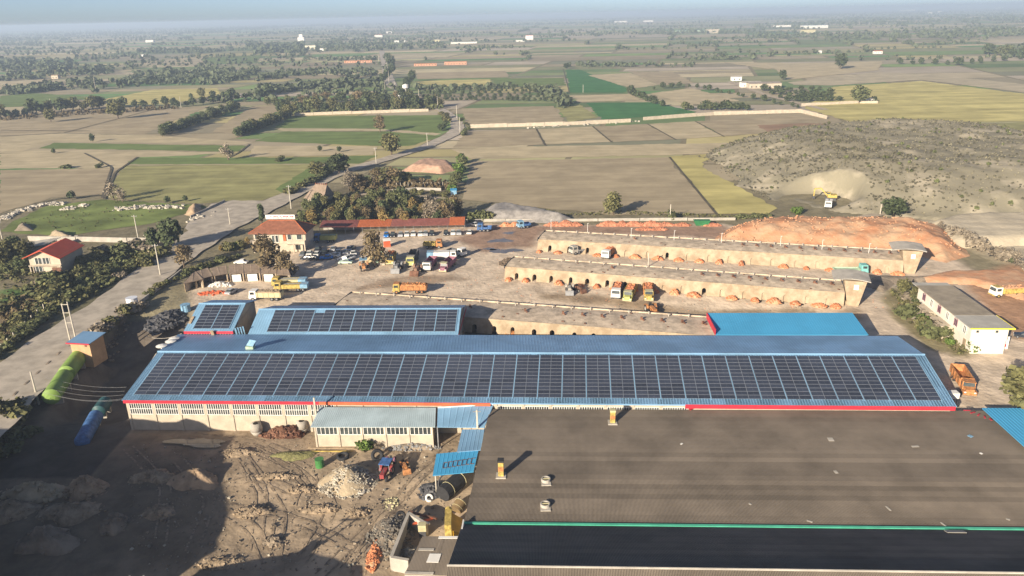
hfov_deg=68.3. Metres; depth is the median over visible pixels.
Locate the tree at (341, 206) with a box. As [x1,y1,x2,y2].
[334,198,346,215]
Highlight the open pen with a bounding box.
[389,512,428,572]
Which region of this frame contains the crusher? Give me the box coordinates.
[444,506,462,535]
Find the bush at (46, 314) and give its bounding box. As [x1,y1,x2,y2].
[35,313,52,319]
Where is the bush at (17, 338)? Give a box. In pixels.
[10,335,21,342]
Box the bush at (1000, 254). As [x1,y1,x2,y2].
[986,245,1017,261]
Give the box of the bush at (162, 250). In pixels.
[147,245,171,257]
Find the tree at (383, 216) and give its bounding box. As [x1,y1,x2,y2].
[377,209,388,220]
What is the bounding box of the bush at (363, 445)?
[354,439,373,452]
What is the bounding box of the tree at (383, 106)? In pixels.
[378,99,388,107]
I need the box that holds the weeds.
[0,191,970,353]
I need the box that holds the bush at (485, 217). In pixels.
[480,214,490,220]
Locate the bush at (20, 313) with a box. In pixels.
[10,310,28,318]
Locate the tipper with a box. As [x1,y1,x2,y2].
[423,238,443,248]
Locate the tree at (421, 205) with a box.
[417,202,425,212]
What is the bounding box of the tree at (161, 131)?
[158,127,165,136]
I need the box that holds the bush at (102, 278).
[97,277,110,282]
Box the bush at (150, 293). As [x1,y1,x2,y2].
[142,291,154,296]
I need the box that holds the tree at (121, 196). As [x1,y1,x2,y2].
[115,187,126,201]
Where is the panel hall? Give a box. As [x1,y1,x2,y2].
[248,305,465,334]
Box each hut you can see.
[66,331,107,366]
[183,271,203,291]
[195,268,213,288]
[210,265,228,281]
[229,264,244,281]
[244,264,260,281]
[261,265,276,281]
[276,267,290,277]
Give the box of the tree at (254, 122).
[248,118,256,127]
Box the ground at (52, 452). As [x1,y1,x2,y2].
[0,4,1023,575]
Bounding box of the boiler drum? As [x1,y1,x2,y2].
[436,474,466,501]
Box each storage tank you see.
[42,369,73,403]
[58,351,85,379]
[74,410,102,445]
[92,396,111,418]
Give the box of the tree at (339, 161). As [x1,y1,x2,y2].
[325,153,350,172]
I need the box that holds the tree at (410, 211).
[405,208,412,216]
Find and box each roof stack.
[496,458,505,478]
[608,408,616,424]
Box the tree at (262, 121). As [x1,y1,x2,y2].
[258,117,265,127]
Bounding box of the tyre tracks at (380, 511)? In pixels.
[123,432,451,575]
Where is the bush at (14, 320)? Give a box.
[9,316,26,323]
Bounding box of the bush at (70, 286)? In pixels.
[41,277,76,290]
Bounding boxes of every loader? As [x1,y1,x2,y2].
[390,260,403,273]
[409,263,422,276]
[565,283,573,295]
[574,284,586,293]
[644,302,661,312]
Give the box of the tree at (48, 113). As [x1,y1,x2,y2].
[42,107,55,120]
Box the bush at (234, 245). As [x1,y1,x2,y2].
[230,242,236,250]
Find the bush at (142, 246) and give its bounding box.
[130,241,157,250]
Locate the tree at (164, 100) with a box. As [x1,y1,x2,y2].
[160,96,168,104]
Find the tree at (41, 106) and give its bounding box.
[38,103,46,113]
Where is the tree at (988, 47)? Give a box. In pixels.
[982,43,995,53]
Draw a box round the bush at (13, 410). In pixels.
[2,402,32,423]
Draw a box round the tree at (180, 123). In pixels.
[175,121,183,129]
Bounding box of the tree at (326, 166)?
[323,158,335,172]
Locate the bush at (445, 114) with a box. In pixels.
[441,112,449,116]
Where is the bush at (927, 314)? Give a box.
[911,309,936,321]
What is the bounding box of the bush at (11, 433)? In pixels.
[0,426,23,442]
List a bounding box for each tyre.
[336,451,349,460]
[371,449,383,460]
[396,510,405,520]
[400,521,410,529]
[425,493,432,501]
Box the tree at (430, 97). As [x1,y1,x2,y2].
[423,94,435,104]
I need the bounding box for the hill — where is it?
[706,118,1023,220]
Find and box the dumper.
[399,459,410,475]
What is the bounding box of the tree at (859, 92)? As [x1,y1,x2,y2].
[849,84,872,102]
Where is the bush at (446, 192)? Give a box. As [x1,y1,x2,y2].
[440,190,449,195]
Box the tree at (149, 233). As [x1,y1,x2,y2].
[143,227,159,247]
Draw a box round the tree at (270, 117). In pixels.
[263,113,275,121]
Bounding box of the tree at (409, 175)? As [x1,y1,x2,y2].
[404,172,412,180]
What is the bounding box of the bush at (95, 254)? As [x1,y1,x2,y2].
[85,248,103,261]
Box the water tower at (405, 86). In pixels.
[402,84,408,89]
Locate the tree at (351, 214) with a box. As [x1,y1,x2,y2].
[345,206,357,219]
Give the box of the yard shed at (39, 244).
[28,237,60,252]
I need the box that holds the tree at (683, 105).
[680,102,689,108]
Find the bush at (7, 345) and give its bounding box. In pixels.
[0,341,15,351]
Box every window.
[34,258,42,263]
[35,266,42,271]
[42,258,49,263]
[128,403,152,413]
[154,404,178,414]
[180,404,204,414]
[206,404,230,414]
[232,404,256,414]
[258,404,282,415]
[284,405,308,415]
[296,234,301,239]
[310,405,333,415]
[316,427,337,434]
[339,427,361,434]
[363,427,384,434]
[386,427,407,434]
[410,427,431,434]
[498,406,521,408]
[525,406,548,408]
[552,406,575,408]
[579,406,603,409]
[607,407,631,409]
[635,407,658,409]
[662,407,686,409]
[962,324,966,333]
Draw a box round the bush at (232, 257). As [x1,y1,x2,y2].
[229,255,237,259]
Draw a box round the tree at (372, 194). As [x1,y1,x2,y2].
[368,189,377,207]
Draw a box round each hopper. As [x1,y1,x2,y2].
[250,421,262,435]
[296,420,307,432]
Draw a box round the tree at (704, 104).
[700,100,712,109]
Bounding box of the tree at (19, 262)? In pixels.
[11,257,29,267]
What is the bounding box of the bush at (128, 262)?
[124,260,138,268]
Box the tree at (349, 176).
[341,168,355,188]
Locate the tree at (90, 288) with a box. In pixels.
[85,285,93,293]
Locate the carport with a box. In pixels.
[319,217,465,233]
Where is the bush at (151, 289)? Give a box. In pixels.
[147,287,155,291]
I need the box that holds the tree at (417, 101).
[411,94,421,105]
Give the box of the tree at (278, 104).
[274,98,283,109]
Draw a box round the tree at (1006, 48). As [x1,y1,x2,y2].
[1001,44,1012,54]
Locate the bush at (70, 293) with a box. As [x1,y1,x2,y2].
[63,288,80,297]
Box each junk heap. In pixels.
[143,308,187,335]
[198,290,226,295]
[207,281,232,287]
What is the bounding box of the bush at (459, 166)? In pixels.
[452,163,465,171]
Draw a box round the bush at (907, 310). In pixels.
[892,303,920,319]
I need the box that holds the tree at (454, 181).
[449,176,458,184]
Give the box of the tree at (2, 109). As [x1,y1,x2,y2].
[0,104,4,115]
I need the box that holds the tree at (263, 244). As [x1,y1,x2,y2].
[250,233,280,269]
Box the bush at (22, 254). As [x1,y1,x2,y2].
[9,252,28,269]
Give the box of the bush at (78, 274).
[68,271,85,278]
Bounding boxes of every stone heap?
[317,464,377,499]
[365,516,416,555]
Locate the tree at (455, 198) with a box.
[448,194,462,210]
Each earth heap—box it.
[14,223,32,230]
[402,158,454,173]
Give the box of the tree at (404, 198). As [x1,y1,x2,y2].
[398,191,410,206]
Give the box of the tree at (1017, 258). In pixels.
[1011,249,1023,265]
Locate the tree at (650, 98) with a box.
[648,95,657,102]
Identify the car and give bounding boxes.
[224,288,237,294]
[233,259,248,263]
[299,251,306,256]
[300,255,311,260]
[306,250,312,255]
[310,255,319,260]
[314,246,321,251]
[319,254,332,259]
[320,249,328,254]
[329,246,336,251]
[329,252,340,257]
[337,255,350,260]
[338,258,352,264]
[343,249,348,254]
[404,231,409,236]
[429,230,434,235]
[469,222,477,226]
[1013,331,1023,337]
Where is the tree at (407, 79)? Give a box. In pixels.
[402,76,410,84]
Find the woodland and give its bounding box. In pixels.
[0,12,1023,107]
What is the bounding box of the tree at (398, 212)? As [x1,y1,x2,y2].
[395,207,403,218]
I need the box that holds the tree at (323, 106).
[319,103,327,109]
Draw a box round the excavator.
[812,188,836,200]
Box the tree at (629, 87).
[626,85,634,94]
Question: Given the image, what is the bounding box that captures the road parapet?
[140,269,181,300]
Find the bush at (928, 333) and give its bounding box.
[916,319,949,339]
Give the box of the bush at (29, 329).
[9,326,35,336]
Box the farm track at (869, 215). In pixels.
[854,213,885,217]
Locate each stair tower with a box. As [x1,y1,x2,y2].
[831,269,870,306]
[889,241,926,273]
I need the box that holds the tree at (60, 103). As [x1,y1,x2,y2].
[53,97,69,111]
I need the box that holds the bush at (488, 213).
[485,210,495,217]
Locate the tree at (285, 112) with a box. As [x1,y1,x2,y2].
[279,109,288,117]
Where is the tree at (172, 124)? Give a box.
[164,121,177,132]
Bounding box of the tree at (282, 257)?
[274,250,298,276]
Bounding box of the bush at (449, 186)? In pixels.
[447,184,458,191]
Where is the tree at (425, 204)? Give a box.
[422,194,435,211]
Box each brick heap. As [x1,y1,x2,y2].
[365,539,381,573]
[500,222,509,226]
[543,221,561,226]
[554,280,562,285]
[559,220,572,226]
[571,222,582,226]
[596,220,617,226]
[618,220,626,226]
[625,221,642,226]
[629,254,640,258]
[635,227,651,230]
[641,220,660,226]
[651,226,668,230]
[651,255,662,260]
[659,222,674,226]
[669,288,678,295]
[674,222,690,226]
[674,257,683,261]
[685,291,700,297]
[694,258,703,262]
[703,223,721,226]
[715,259,722,264]
[726,295,737,300]
[750,297,758,302]
[765,297,781,303]
[778,263,788,268]
[789,300,800,305]
[811,303,827,307]
[829,303,840,309]
[872,269,881,274]
[890,271,904,275]
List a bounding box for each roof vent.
[156,344,166,348]
[165,339,175,343]
[540,500,550,511]
[541,476,550,485]
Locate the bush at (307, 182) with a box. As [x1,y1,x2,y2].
[301,179,310,185]
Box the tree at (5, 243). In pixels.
[0,239,13,253]
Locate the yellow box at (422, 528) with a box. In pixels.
[418,522,425,537]
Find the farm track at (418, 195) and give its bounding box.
[351,193,460,202]
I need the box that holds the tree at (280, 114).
[276,110,283,117]
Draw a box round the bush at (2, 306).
[0,304,7,310]
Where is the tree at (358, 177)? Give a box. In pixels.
[351,173,363,185]
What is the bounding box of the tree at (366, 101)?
[360,95,372,109]
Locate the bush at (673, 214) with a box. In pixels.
[666,209,677,219]
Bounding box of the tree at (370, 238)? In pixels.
[354,229,388,266]
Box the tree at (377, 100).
[374,98,383,106]
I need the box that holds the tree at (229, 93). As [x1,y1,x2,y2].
[223,90,235,99]
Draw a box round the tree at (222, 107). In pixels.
[216,105,225,110]
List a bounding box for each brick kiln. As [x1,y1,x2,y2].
[334,291,714,335]
[504,256,844,306]
[537,230,903,272]
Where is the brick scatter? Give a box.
[384,497,398,510]
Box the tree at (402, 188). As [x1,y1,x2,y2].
[394,185,409,195]
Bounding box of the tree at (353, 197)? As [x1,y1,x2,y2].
[351,192,361,201]
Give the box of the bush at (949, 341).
[944,338,955,344]
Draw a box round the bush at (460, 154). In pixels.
[455,153,468,163]
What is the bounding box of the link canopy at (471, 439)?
[457,429,483,452]
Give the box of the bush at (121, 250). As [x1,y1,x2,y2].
[107,242,131,254]
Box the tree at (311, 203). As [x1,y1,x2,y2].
[307,201,317,208]
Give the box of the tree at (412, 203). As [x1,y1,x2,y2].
[408,197,417,208]
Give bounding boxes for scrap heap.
[258,425,291,438]
[285,424,305,438]
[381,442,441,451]
[399,546,416,562]
[417,482,439,500]
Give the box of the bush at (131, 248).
[115,240,144,253]
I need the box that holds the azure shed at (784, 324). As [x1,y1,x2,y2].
[706,313,867,335]
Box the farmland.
[0,10,1023,182]
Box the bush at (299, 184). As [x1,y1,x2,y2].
[295,182,305,186]
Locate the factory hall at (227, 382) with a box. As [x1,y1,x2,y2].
[122,334,956,432]
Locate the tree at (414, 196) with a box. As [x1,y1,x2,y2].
[409,192,417,199]
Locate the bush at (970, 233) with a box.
[959,227,976,235]
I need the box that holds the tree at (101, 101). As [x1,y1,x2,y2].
[97,96,105,108]
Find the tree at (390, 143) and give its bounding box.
[378,131,401,154]
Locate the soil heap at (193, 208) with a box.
[184,203,202,215]
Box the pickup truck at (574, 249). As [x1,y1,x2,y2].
[568,244,584,254]
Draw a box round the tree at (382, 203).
[378,199,388,211]
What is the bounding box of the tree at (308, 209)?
[306,205,318,220]
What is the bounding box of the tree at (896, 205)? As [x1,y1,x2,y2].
[880,196,909,216]
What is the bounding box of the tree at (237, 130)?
[232,126,241,135]
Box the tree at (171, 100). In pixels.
[168,97,174,105]
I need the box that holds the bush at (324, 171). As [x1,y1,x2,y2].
[318,169,328,176]
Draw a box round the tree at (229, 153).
[218,142,234,159]
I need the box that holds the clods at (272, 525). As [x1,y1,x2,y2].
[128,440,459,572]
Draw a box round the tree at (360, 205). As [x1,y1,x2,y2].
[355,203,363,208]
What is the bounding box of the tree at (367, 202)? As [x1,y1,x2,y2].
[362,196,373,208]
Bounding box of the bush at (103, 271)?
[92,266,115,276]
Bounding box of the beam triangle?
[408,510,436,524]
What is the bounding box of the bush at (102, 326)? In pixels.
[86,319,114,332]
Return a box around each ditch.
[0,195,99,215]
[40,130,75,130]
[84,153,111,197]
[103,157,137,198]
[592,126,611,141]
[669,157,717,213]
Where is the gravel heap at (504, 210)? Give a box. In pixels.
[485,202,572,222]
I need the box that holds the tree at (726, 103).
[720,99,732,109]
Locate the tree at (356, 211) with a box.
[352,206,359,216]
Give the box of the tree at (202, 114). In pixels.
[199,111,206,119]
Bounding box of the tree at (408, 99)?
[404,94,417,105]
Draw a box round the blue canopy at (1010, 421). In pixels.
[963,408,1023,446]
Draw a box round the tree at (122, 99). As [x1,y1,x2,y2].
[116,96,127,105]
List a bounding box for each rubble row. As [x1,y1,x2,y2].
[0,211,19,219]
[14,206,31,211]
[27,201,66,207]
[59,203,88,210]
[112,204,184,210]
[186,211,215,222]
[527,120,639,128]
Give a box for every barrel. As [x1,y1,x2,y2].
[314,456,323,468]
[451,498,465,513]
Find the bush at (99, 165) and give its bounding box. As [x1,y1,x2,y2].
[94,162,103,167]
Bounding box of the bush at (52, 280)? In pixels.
[45,277,69,289]
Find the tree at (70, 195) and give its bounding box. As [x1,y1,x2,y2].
[66,190,75,199]
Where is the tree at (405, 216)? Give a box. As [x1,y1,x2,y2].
[399,211,409,219]
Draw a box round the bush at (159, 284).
[152,281,165,287]
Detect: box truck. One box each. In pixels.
[271,276,307,286]
[273,280,308,291]
[313,233,337,242]
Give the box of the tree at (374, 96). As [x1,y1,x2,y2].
[370,93,377,99]
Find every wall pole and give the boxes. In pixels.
[313,397,316,415]
[473,410,480,428]
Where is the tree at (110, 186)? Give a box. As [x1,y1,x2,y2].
[102,179,121,199]
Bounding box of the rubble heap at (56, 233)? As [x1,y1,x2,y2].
[49,230,68,235]
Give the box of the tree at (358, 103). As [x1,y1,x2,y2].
[354,98,362,108]
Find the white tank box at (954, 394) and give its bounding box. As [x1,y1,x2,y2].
[947,390,959,404]
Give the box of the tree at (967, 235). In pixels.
[963,231,971,238]
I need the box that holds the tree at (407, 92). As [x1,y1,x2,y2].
[404,89,413,95]
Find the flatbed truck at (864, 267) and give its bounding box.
[832,263,868,272]
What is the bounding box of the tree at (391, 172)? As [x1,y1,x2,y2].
[382,166,401,181]
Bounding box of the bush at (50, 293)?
[39,289,56,295]
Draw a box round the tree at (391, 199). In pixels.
[385,189,401,206]
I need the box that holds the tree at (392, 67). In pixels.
[388,64,394,71]
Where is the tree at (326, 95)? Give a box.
[319,91,331,101]
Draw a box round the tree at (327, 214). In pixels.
[321,208,332,219]
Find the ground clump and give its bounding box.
[269,451,318,461]
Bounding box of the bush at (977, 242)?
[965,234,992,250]
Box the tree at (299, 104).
[294,102,303,110]
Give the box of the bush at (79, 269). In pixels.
[73,267,85,272]
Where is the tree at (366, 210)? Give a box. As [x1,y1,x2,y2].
[358,206,372,219]
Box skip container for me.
[693,219,709,225]
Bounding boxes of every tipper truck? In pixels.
[477,222,491,231]
[516,220,530,228]
[988,284,1023,297]
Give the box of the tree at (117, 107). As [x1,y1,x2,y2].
[105,99,125,118]
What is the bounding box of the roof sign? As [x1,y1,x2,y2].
[265,215,294,219]
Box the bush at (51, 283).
[39,278,68,289]
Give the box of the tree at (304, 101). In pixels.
[303,97,309,109]
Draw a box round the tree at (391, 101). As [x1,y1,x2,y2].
[389,97,395,107]
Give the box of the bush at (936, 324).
[923,320,941,330]
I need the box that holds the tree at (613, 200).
[603,191,622,214]
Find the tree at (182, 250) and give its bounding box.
[172,241,194,267]
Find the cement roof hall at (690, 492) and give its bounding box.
[447,409,1023,575]
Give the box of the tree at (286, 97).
[283,94,291,101]
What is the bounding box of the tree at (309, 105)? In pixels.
[306,99,315,109]
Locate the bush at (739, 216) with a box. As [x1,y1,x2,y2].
[734,214,744,218]
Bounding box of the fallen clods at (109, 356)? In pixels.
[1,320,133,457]
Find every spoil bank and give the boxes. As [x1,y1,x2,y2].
[866,275,926,292]
[924,269,1023,299]
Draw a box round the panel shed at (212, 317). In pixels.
[183,300,256,334]
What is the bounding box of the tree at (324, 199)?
[320,195,328,207]
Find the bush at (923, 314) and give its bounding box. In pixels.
[915,313,931,323]
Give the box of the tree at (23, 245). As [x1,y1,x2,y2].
[12,238,34,252]
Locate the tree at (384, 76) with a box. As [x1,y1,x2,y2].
[379,73,387,81]
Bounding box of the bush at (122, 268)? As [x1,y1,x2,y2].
[114,266,126,272]
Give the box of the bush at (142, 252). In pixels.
[138,250,149,254]
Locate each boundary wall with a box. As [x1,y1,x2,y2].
[27,236,159,241]
[190,200,224,217]
[294,109,427,115]
[386,187,440,191]
[466,217,735,221]
[470,119,630,127]
[643,109,826,119]
[801,101,877,105]
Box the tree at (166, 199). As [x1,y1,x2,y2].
[163,196,170,202]
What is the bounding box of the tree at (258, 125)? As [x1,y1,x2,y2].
[255,120,261,129]
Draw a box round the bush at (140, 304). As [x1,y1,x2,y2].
[134,300,149,311]
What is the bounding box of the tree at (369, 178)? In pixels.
[363,176,372,184]
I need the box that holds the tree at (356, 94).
[352,90,361,98]
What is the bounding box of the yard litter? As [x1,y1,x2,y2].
[325,246,926,312]
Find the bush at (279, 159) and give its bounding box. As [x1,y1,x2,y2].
[274,155,284,161]
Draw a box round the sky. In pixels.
[0,0,1023,27]
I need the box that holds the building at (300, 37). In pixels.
[297,34,304,40]
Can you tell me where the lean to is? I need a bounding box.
[311,407,435,447]
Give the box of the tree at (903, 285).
[896,277,912,294]
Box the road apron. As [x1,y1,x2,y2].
[176,200,260,241]
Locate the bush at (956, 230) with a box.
[949,226,965,236]
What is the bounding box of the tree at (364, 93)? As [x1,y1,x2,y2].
[361,91,369,96]
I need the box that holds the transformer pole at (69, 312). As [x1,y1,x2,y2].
[60,302,75,339]
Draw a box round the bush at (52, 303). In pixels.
[47,300,66,307]
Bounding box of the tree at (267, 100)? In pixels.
[263,96,270,105]
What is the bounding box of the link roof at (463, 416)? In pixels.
[437,404,492,447]
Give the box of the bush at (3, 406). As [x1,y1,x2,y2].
[0,397,10,414]
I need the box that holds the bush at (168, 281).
[161,279,171,284]
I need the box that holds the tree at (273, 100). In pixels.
[270,97,277,103]
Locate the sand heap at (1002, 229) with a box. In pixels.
[932,212,1023,247]
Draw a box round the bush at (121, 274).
[111,271,126,278]
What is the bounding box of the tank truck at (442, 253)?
[427,250,456,258]
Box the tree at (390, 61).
[385,58,394,64]
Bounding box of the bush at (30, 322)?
[17,317,41,326]
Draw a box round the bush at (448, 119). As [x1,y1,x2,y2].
[442,117,451,121]
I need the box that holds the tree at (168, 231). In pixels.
[153,217,183,246]
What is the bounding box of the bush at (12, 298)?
[7,295,21,303]
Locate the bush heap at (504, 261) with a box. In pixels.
[499,257,510,265]
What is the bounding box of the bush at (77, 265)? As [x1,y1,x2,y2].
[73,263,84,267]
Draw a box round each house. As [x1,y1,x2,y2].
[22,238,83,273]
[51,75,60,78]
[344,60,371,62]
[414,63,436,65]
[444,61,466,64]
[451,41,476,43]
[525,35,532,39]
[705,29,719,32]
[730,76,741,80]
[739,81,760,87]
[746,81,781,88]
[773,25,790,26]
[800,29,815,32]
[872,50,882,53]
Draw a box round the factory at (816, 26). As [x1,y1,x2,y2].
[800,25,827,27]
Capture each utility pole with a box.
[30,371,39,404]
[131,215,138,236]
[152,244,160,274]
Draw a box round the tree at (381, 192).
[376,187,386,197]
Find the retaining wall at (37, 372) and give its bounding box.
[12,345,70,395]
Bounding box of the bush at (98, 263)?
[93,260,102,265]
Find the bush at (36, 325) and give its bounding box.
[25,323,38,328]
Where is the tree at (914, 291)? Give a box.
[909,286,918,299]
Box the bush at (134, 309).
[113,302,140,314]
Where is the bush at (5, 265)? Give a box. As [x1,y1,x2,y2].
[0,261,10,269]
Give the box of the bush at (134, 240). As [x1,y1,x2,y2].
[127,238,147,248]
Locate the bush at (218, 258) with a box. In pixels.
[215,255,227,262]
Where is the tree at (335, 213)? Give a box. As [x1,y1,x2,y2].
[330,209,341,219]
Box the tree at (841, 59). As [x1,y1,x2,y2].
[834,53,848,68]
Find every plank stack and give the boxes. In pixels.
[308,446,355,448]
[315,451,349,451]
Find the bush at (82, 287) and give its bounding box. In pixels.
[75,284,93,290]
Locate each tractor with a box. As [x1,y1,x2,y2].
[359,257,368,271]
[377,457,394,481]
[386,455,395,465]
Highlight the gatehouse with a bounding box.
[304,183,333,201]
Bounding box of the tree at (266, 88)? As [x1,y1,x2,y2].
[261,83,274,95]
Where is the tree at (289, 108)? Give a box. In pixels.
[282,104,294,114]
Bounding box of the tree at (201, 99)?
[198,96,206,102]
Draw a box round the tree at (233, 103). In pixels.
[225,100,238,107]
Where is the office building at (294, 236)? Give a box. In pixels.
[248,220,315,252]
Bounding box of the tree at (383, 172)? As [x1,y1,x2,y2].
[373,167,388,182]
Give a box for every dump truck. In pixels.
[248,288,283,300]
[385,250,396,264]
[392,281,427,293]
[406,249,418,265]
[422,256,437,270]
[439,256,456,271]
[949,363,977,395]
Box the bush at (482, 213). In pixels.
[479,209,485,217]
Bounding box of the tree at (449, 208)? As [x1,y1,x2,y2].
[444,204,455,217]
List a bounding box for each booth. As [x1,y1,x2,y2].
[361,254,384,265]
[383,238,390,246]
[450,188,456,194]
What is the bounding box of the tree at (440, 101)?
[437,98,444,105]
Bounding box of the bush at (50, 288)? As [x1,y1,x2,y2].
[44,285,62,291]
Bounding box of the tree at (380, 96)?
[378,94,385,99]
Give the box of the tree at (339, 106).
[336,101,343,109]
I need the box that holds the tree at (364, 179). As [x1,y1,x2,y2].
[360,177,367,185]
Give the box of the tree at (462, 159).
[457,154,467,164]
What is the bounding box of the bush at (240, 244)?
[234,239,245,249]
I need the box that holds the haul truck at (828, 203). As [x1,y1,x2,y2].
[824,199,832,207]
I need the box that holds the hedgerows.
[0,9,1023,102]
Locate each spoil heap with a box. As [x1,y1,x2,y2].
[0,498,42,524]
[34,501,106,526]
[127,468,178,483]
[140,503,175,521]
[197,556,244,570]
[217,447,260,457]
[233,504,272,519]
[254,472,302,481]
[288,484,315,493]
[298,503,339,514]
[346,506,370,516]
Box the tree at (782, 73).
[778,70,786,78]
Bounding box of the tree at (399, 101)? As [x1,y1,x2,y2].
[394,96,403,107]
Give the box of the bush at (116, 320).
[101,316,119,328]
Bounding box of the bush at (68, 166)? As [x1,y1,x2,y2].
[58,164,71,168]
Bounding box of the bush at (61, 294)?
[56,293,79,299]
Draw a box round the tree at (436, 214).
[431,209,444,217]
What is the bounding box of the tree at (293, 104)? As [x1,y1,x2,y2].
[290,101,297,110]
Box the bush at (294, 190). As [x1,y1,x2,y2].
[283,187,297,193]
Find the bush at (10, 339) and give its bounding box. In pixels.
[3,337,15,343]
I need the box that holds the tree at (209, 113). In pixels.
[204,110,213,116]
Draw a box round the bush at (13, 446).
[0,437,24,458]
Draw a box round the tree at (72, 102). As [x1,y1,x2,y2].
[64,97,80,110]
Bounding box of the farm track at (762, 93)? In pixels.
[729,82,827,109]
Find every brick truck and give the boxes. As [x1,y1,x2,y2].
[601,246,614,258]
[611,281,623,298]
[622,283,637,301]
[643,282,653,300]
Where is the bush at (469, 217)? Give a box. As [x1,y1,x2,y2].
[465,211,477,222]
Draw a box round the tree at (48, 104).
[43,100,52,108]
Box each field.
[0,79,43,88]
[0,93,85,106]
[0,105,207,135]
[0,134,250,152]
[0,150,221,168]
[0,168,122,212]
[1,199,207,234]
[41,143,244,151]
[104,88,220,104]
[107,164,308,202]
[129,155,376,163]
[206,55,261,62]
[213,106,277,133]
[248,146,377,156]
[256,131,439,145]
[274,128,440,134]
[275,115,441,132]
[276,167,326,192]
[416,71,507,78]
[416,79,490,87]
[452,143,726,158]
[453,129,542,147]
[461,106,565,124]
[462,157,713,214]
[493,78,565,86]
[538,126,611,143]
[556,104,597,121]
[566,69,626,92]
[570,94,638,101]
[587,102,694,118]
[589,73,656,87]
[594,124,672,141]
[629,71,692,84]
[649,121,720,138]
[651,88,738,103]
[669,154,776,213]
[697,116,830,135]
[724,62,818,68]
[758,123,822,131]
[773,61,883,79]
[788,72,1023,91]
[805,81,1023,121]
[990,122,1023,129]
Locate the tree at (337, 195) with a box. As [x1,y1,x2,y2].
[333,190,341,200]
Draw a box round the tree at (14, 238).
[5,235,20,242]
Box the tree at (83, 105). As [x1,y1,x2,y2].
[79,101,86,109]
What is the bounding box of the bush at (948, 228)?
[944,226,952,232]
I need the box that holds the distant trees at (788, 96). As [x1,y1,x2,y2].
[2,48,1023,301]
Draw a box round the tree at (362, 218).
[357,216,366,219]
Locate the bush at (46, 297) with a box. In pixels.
[35,291,58,304]
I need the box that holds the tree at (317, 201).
[311,197,321,211]
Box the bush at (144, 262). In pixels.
[134,256,154,266]
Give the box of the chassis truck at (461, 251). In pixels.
[446,247,467,256]
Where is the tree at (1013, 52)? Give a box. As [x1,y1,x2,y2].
[1008,48,1017,55]
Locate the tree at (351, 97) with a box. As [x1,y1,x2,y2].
[349,94,355,101]
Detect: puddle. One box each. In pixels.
[161,438,225,447]
[487,238,512,242]
[489,249,523,252]
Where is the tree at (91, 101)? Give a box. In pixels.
[83,95,98,109]
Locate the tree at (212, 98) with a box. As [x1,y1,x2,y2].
[206,94,217,101]
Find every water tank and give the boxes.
[125,296,137,303]
[180,303,190,312]
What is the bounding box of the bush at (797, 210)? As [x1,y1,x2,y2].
[790,206,803,214]
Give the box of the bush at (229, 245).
[222,241,233,250]
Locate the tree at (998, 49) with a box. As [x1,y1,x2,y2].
[995,45,1003,53]
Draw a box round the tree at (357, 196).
[354,192,361,199]
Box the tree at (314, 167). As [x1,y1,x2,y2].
[307,161,323,174]
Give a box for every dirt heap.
[0,481,68,503]
[10,524,85,555]
[62,474,109,501]
[99,512,132,535]
[167,468,222,490]
[262,534,286,547]
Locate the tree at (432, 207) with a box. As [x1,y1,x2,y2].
[421,197,440,217]
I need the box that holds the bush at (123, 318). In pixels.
[118,314,126,322]
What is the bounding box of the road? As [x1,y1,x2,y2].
[0,51,464,436]
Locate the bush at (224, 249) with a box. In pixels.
[221,244,227,251]
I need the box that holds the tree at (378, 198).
[374,196,384,205]
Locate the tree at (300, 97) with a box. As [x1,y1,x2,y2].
[297,95,305,101]
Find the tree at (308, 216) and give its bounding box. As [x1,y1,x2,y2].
[305,208,316,221]
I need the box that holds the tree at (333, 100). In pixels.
[327,96,337,108]
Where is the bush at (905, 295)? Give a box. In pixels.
[900,291,911,300]
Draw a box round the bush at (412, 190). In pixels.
[409,188,417,192]
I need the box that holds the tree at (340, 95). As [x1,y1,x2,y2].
[335,91,346,101]
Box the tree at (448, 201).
[445,199,456,212]
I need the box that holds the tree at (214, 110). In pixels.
[205,106,217,115]
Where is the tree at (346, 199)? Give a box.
[342,194,350,207]
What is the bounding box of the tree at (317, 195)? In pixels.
[312,192,322,203]
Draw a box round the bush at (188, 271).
[182,268,193,275]
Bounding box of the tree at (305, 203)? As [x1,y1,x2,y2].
[300,198,308,209]
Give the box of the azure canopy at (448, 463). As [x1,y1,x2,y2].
[433,451,478,488]
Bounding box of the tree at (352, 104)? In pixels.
[346,100,355,108]
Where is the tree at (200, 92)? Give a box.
[196,88,204,95]
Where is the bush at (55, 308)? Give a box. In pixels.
[44,305,61,313]
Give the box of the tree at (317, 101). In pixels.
[308,95,323,109]
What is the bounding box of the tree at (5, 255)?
[0,246,12,263]
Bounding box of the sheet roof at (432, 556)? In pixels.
[404,536,457,575]
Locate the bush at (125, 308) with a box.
[116,303,132,314]
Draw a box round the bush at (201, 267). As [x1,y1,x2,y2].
[196,264,204,269]
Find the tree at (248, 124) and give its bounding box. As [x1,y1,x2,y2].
[240,120,253,130]
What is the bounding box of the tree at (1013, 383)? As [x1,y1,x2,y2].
[999,364,1023,408]
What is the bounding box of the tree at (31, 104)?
[23,98,39,111]
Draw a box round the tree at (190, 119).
[184,116,193,125]
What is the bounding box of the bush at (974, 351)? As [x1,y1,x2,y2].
[966,340,980,352]
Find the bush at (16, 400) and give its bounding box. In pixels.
[6,396,27,406]
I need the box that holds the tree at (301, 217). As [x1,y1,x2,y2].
[298,213,305,220]
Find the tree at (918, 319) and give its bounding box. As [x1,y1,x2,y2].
[913,315,932,327]
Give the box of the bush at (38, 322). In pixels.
[32,316,45,324]

